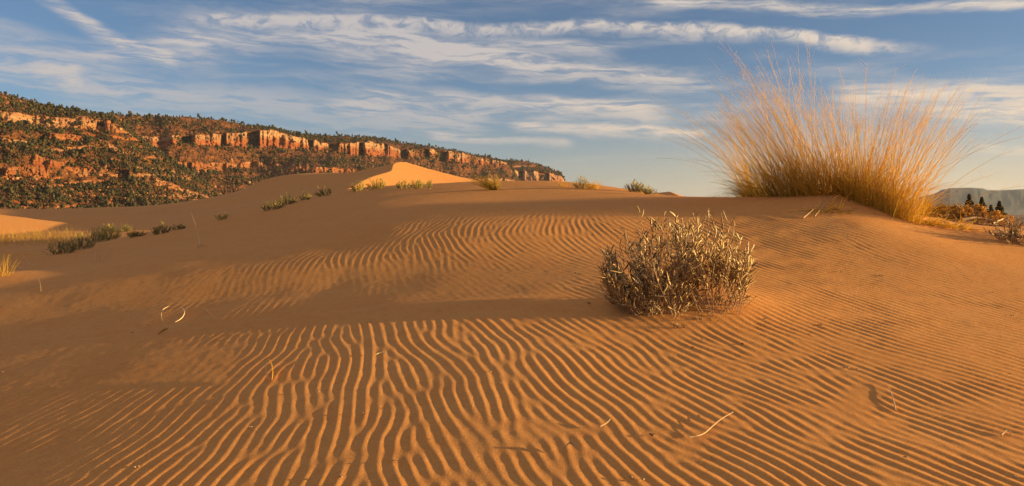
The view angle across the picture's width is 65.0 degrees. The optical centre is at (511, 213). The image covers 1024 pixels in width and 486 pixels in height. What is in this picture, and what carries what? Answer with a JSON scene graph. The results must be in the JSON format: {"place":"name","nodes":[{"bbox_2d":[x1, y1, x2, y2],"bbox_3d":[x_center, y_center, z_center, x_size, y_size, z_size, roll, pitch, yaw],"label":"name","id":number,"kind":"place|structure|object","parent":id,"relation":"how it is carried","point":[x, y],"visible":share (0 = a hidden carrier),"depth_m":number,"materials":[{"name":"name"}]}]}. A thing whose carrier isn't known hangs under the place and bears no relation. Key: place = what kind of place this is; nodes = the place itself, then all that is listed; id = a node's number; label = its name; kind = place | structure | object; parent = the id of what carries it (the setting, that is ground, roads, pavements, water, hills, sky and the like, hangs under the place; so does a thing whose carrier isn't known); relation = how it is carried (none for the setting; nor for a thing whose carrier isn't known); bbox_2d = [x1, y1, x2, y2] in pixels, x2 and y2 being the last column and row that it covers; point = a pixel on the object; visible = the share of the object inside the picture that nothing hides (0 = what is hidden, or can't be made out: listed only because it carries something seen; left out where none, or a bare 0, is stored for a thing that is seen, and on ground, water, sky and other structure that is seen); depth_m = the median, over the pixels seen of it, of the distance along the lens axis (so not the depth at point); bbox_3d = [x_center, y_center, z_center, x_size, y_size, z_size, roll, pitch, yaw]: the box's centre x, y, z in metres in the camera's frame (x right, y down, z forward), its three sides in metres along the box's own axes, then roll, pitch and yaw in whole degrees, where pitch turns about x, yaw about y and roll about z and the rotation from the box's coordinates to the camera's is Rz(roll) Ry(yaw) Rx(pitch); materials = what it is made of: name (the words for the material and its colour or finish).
{"place":"outdoors","nodes":[
{"label":"outdoors","id":0,"kind":"place"},
{"bbox_2d":[0,224,81,247],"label":"dry grass","id":1,"kind":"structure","parent":0,"point":[24,239],"depth_m":24.11,"materials":[{"name":"plant"}]},
{"bbox_2d":[0,93,220,208],"bbox_3d":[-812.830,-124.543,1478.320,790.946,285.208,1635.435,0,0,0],"label":"mesa spur","id":2,"kind":"structure","parent":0,"point":[38,166],"depth_m":1186.27,"materials":[{"name":"brown stone"}]},
{"bbox_2d":[103,120,118,133],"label":"rock tower","id":3,"kind":"structure","parent":2,"relation":"on","point":[112,128],"depth_m":1300.87,"materials":[{"name":"stone"}]},
{"bbox_2d":[114,115,518,193],"bbox_3d":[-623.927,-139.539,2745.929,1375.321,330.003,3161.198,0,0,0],"label":"mesa","id":4,"kind":"structure","parent":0,"point":[281,140],"depth_m":1873.85,"materials":[{"name":"brown stone"}]},
{"bbox_2d":[0,94,561,208],"bbox_3d":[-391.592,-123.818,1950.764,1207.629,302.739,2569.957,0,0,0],"label":"boulders","id":5,"kind":"object","parent":4,"relation":"on","point":[159,186],"visible":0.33,"depth_m":1247.82,"materials":[{"name":"orange stone"}]},
{"bbox_2d":[0,91,564,208],"bbox_3d":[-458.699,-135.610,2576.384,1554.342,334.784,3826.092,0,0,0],"label":"juniper woodland","id":6,"kind":"object","parent":4,"relation":"on","point":[56,196],"visible":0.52,"depth_m":1283.28,"materials":[{"name":"green plant"}]},
{"bbox_2d":[467,173,503,189],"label":"bunch grass","id":7,"kind":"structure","parent":0,"point":[490,185],"depth_m":14.65,"materials":[{"name":"plant"}]},
{"bbox_2d":[0,162,1023,485],"bbox_3d":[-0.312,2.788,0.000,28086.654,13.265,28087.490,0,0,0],"label":"sand dunes","id":8,"kind":"structure","parent":0,"point":[494,326],"depth_m":5.30,"materials":[{"name":"orange sand"}]},
{"bbox_2d":[0,254,21,275],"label":"golden grass tuft","id":9,"kind":"object","parent":8,"relation":"on","point":[5,267],"visible":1,"depth_m":9.45,"materials":[{"name":"yellow plant"}]},
{"bbox_2d":[40,236,80,254],"bbox_3d":[-7.346,0.535,13.135,0.569,0.312,0.428,0,0,0],"label":"desert plant","id":10,"kind":"object","parent":8,"relation":"on","point":[59,248],"visible":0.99,"depth_m":13.11,"materials":[{"name":"green plant"}]},
{"bbox_2d":[57,233,98,250],"bbox_3d":[-7.361,0.478,13.741,0.607,0.341,0.421,0,0,0],"label":"desert plant","id":11,"kind":"object","parent":8,"relation":"on","point":[88,243],"visible":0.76,"depth_m":13.69,"materials":[{"name":"green plant"}]},
{"bbox_2d":[81,226,113,241],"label":"desert plant","id":12,"kind":"object","parent":8,"relation":"on","point":[94,232],"visible":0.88,"depth_m":22.60,"materials":[{"name":"green plant"}]},
{"bbox_2d":[95,223,122,239],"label":"desert plant","id":13,"kind":"object","parent":8,"relation":"on","point":[116,235],"visible":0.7,"depth_m":24.10,"materials":[{"name":"green plant"}]},
{"bbox_2d":[104,223,133,231],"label":"desert plant","id":14,"kind":"object","parent":8,"relation":"on","point":[125,228],"visible":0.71,"depth_m":29.55,"materials":[{"name":"green plant"}]},
{"bbox_2d":[126,231,148,237],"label":"desert plant","id":15,"kind":"object","parent":8,"relation":"on","point":[130,234],"visible":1,"depth_m":14.81,"materials":[{"name":"green plant"}]},
{"bbox_2d":[151,221,171,234],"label":"desert plant","id":16,"kind":"object","parent":8,"relation":"on","point":[156,232],"visible":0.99,"depth_m":14.58,"materials":[{"name":"green plant"}]},
{"bbox_2d":[172,224,185,229],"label":"desert plant","id":17,"kind":"object","parent":8,"relation":"on","point":[178,226],"visible":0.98,"depth_m":14.89,"materials":[{"name":"green plant"}]},
{"bbox_2d":[215,213,228,220],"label":"desert plant","id":18,"kind":"object","parent":8,"relation":"on","point":[219,217],"visible":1,"depth_m":15.45,"materials":[{"name":"green plant"}]},
{"bbox_2d":[259,201,285,210],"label":"desert plant","id":19,"kind":"object","parent":8,"relation":"on","point":[275,206],"visible":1,"depth_m":15.72,"materials":[{"name":"green plant"}]},
{"bbox_2d":[274,191,297,204],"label":"desert plant","id":20,"kind":"object","parent":8,"relation":"on","point":[288,200],"visible":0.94,"depth_m":16.42,"materials":[{"name":"green plant"}]},
{"bbox_2d":[299,191,311,199],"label":"desert plant","id":21,"kind":"object","parent":8,"relation":"on","point":[304,197],"visible":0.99,"depth_m":16.94,"materials":[{"name":"green plant"}]},
{"bbox_2d":[312,186,331,196],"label":"desert plant","id":22,"kind":"object","parent":8,"relation":"on","point":[321,193],"visible":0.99,"depth_m":17.22,"materials":[{"name":"green plant"}]},
{"bbox_2d":[349,180,368,191],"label":"desert plant","id":23,"kind":"object","parent":8,"relation":"on","point":[355,188],"visible":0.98,"depth_m":17.05,"materials":[{"name":"green plant"}]},
{"bbox_2d":[364,176,385,189],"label":"desert plant","id":24,"kind":"object","parent":8,"relation":"on","point":[379,186],"visible":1,"depth_m":17.13,"materials":[{"name":"green plant"}]},
{"bbox_2d":[395,179,409,188],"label":"desert plant","id":25,"kind":"object","parent":8,"relation":"on","point":[401,186],"visible":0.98,"depth_m":16.29,"materials":[{"name":"green plant"}]},
{"bbox_2d":[407,179,426,188],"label":"desert plant","id":26,"kind":"object","parent":8,"relation":"on","point":[417,185],"visible":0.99,"depth_m":15.88,"materials":[{"name":"green plant"}]},
{"bbox_2d":[427,179,431,188],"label":"desert plant","id":27,"kind":"object","parent":8,"relation":"on","point":[429,185],"visible":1,"depth_m":15.54,"materials":[{"name":"green plant"}]},
{"bbox_2d":[563,441,578,449],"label":"dry leaf","id":28,"kind":"object","parent":8,"relation":"on","point":[572,443],"visible":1,"depth_m":3.65,"materials":[{"name":"brown plant"}]},
{"bbox_2d":[572,174,590,188],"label":"desert plant","id":29,"kind":"object","parent":8,"relation":"on","point":[584,185],"visible":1,"depth_m":14.52,"materials":[{"name":"green plant"}]},
{"bbox_2d":[586,180,602,188],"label":"dry grass tuft","id":30,"kind":"object","parent":8,"relation":"on","point":[593,187],"visible":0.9,"depth_m":14.59,"materials":[{"name":"yellow plant"}]},
{"bbox_2d":[624,179,644,192],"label":"desert plant","id":31,"kind":"object","parent":8,"relation":"on","point":[637,188],"visible":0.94,"depth_m":14.29,"materials":[{"name":"green plant"}]},
{"bbox_2d":[641,185,657,194],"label":"desert plant","id":32,"kind":"object","parent":8,"relation":"on","point":[648,189],"visible":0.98,"depth_m":13.55,"materials":[{"name":"green plant"}]},
{"bbox_2d":[629,284,694,318],"bbox_3d":[1.041,0.614,5.705,0.482,0.266,0.261,0,0,21],"label":"sprig","id":33,"kind":"object","parent":8,"relation":"on","point":[656,305],"visible":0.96,"depth_m":5.67,"materials":[{"name":"brown plant"}]},
{"bbox_2d":[596,206,760,316],"bbox_3d":[1.209,0.340,5.871,1.234,0.803,0.964,0,0,0],"label":"silver leaved shrub","id":34,"kind":"object","parent":8,"relation":"on","point":[691,271],"visible":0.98,"depth_m":5.72,"materials":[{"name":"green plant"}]},
{"bbox_2d":[604,289,654,307],"bbox_3d":[0.853,0.603,5.864,0.383,0.207,0.227,0,0,0],"label":"sprig","id":35,"kind":"object","parent":34,"relation":"attached to","point":[617,302],"visible":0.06,"depth_m":5.89,"materials":[{"name":"brown plant"}]},
{"bbox_2d":[673,320,687,328],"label":"sprig","id":36,"kind":"object","parent":8,"relation":"on","point":[674,325],"visible":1,"depth_m":5.44,"materials":[{"name":"brown plant"}]},
{"bbox_2d":[693,312,722,321],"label":"sprig","id":37,"kind":"object","parent":8,"relation":"on","point":[707,317],"visible":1,"depth_m":5.58,"materials":[{"name":"brown plant"}]},
{"bbox_2d":[689,412,732,437],"bbox_3d":[0.977,1.020,3.867,0.388,0.055,0.035,0,0,-44],"label":"dry twig","id":38,"kind":"object","parent":8,"relation":"on","point":[709,428],"visible":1,"depth_m":3.80,"materials":[{"name":"beige wood"}]},
{"bbox_2d":[717,285,756,307],"bbox_3d":[1.629,0.599,5.871,0.272,0.183,0.165,0,0,0],"label":"sprig","id":39,"kind":"object","parent":8,"relation":"on","point":[748,300],"visible":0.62,"depth_m":5.84,"materials":[{"name":"beige plant"}]},
{"bbox_2d":[652,40,875,196],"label":"tall bunch grass","id":40,"kind":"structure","parent":8,"relation":"on","point":[787,185],"depth_m":10.66,"materials":[{"name":"beige plant"}]},
{"bbox_2d":[803,194,835,217],"bbox_3d":[3.716,-0.090,9.711,0.036,0.306,1.205,0,0,39],"label":"dry stalk","id":41,"kind":"object","parent":8,"relation":"on","point":[816,206],"visible":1,"depth_m":9.59,"materials":[{"name":"beige plant"}]},
{"bbox_2d":[798,195,864,214],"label":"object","id":42,"kind":"object","parent":8,"relation":"on","point":[829,209],"depth_m":9.55,"materials":[{"name":"beige plant"}]},
{"bbox_2d":[884,382,895,410],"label":"dry twig","id":43,"kind":"object","parent":8,"relation":"on","point":[892,396],"visible":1,"depth_m":4.25,"materials":[{"name":"beige wood"}]},
{"bbox_2d":[761,61,1023,224],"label":"tall bunch grass","id":44,"kind":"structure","parent":8,"relation":"on","point":[879,192],"depth_m":9.81,"materials":[{"name":"beige plant"}]},
{"bbox_2d":[920,202,947,218],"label":"autumn bush","id":45,"kind":"object","parent":8,"relation":"on","point":[937,215],"visible":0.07,"depth_m":65.66,"materials":[{"name":"brown plant"}]},
{"bbox_2d":[931,202,950,218],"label":"autumn bush","id":46,"kind":"object","parent":8,"relation":"on","point":[941,208],"visible":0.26,"depth_m":71.48,"materials":[{"name":"orange plant"}]},
{"bbox_2d":[906,211,991,231],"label":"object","id":47,"kind":"object","parent":8,"relation":"on","point":[935,223],"depth_m":9.42,"materials":[{"name":"yellow plant"}]},
{"bbox_2d":[943,203,975,220],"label":"autumn bush","id":48,"kind":"object","parent":8,"relation":"on","point":[956,212],"visible":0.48,"depth_m":69.56,"materials":[{"name":"orange plant"}]},
{"bbox_2d":[965,194,974,209],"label":"conifer tree","id":49,"kind":"object","parent":8,"relation":"on","point":[969,198],"visible":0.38,"depth_m":129.71,"materials":[{"name":"green plant"}]},
{"bbox_2d":[963,201,986,217],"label":"autumn bush","id":50,"kind":"object","parent":8,"relation":"on","point":[967,207],"visible":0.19,"depth_m":73.67,"materials":[{"name":"brown plant"}]},
{"bbox_2d":[961,210,992,221],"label":"fallen branch","id":51,"kind":"object","parent":8,"relation":"on","point":[975,217],"visible":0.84,"depth_m":11.57,"materials":[{"name":"beige wood"}]},
{"bbox_2d":[979,197,987,210],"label":"conifer tree","id":52,"kind":"object","parent":8,"relation":"on","point":[981,201],"visible":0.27,"depth_m":134.72,"materials":[{"name":"green plant"}]},
{"bbox_2d":[955,202,1017,222],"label":"autumn bush","id":53,"kind":"object","parent":8,"relation":"on","point":[978,208],"visible":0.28,"depth_m":69.80,"materials":[{"name":"orange plant"}]},
{"bbox_2d":[953,212,1023,227],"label":"twig litter","id":54,"kind":"object","parent":8,"relation":"on","point":[988,224],"visible":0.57,"depth_m":10.80,"materials":[{"name":"brown wood"}]},
{"bbox_2d":[987,204,993,213],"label":"conifer tree","id":55,"kind":"object","parent":8,"relation":"on","point":[990,207],"visible":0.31,"depth_m":117.82,"materials":[{"name":"green plant"}]},
{"bbox_2d":[970,214,1018,224],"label":"autumn bush","id":56,"kind":"object","parent":8,"relation":"on","point":[1010,218],"visible":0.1,"depth_m":67.58,"materials":[{"name":"orange plant"}]},
{"bbox_2d":[980,210,1009,223],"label":"autumn bush","id":57,"kind":"object","parent":8,"relation":"on","point":[996,213],"visible":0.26,"depth_m":65.69,"materials":[{"name":"orange plant"}]},
{"bbox_2d":[995,201,1006,214],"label":"conifer tree","id":58,"kind":"object","parent":8,"relation":"on","point":[999,206],"visible":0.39,"depth_m":124.63,"materials":[{"name":"green plant"}]},
{"bbox_2d":[983,218,1023,244],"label":"dark shrub","id":59,"kind":"object","parent":8,"relation":"on","point":[1010,234],"visible":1,"depth_m":8.72,"materials":[{"name":"brown plant"}]},
{"bbox_2d":[0,0,1023,201],"label":"sky","id":60,"kind":"structure","parent":0,"point":[568,87],"materials":[{"name":"blue"}]},
{"bbox_2d":[507,160,564,181],"bbox_3d":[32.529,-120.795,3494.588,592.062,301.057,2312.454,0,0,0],"label":"mesa headland","id":61,"kind":"structure","parent":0,"point":[527,174],"depth_m":2967.73,"materials":[{"name":"brown stone"}]},
{"bbox_2d":[904,188,1023,213],"bbox_3d":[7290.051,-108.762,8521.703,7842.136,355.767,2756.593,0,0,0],"label":"distant hills","id":62,"kind":"structure","parent":0,"point":[1013,200],"depth_m":8564.22,"materials":[{"name":"grey stone"}]}
]}

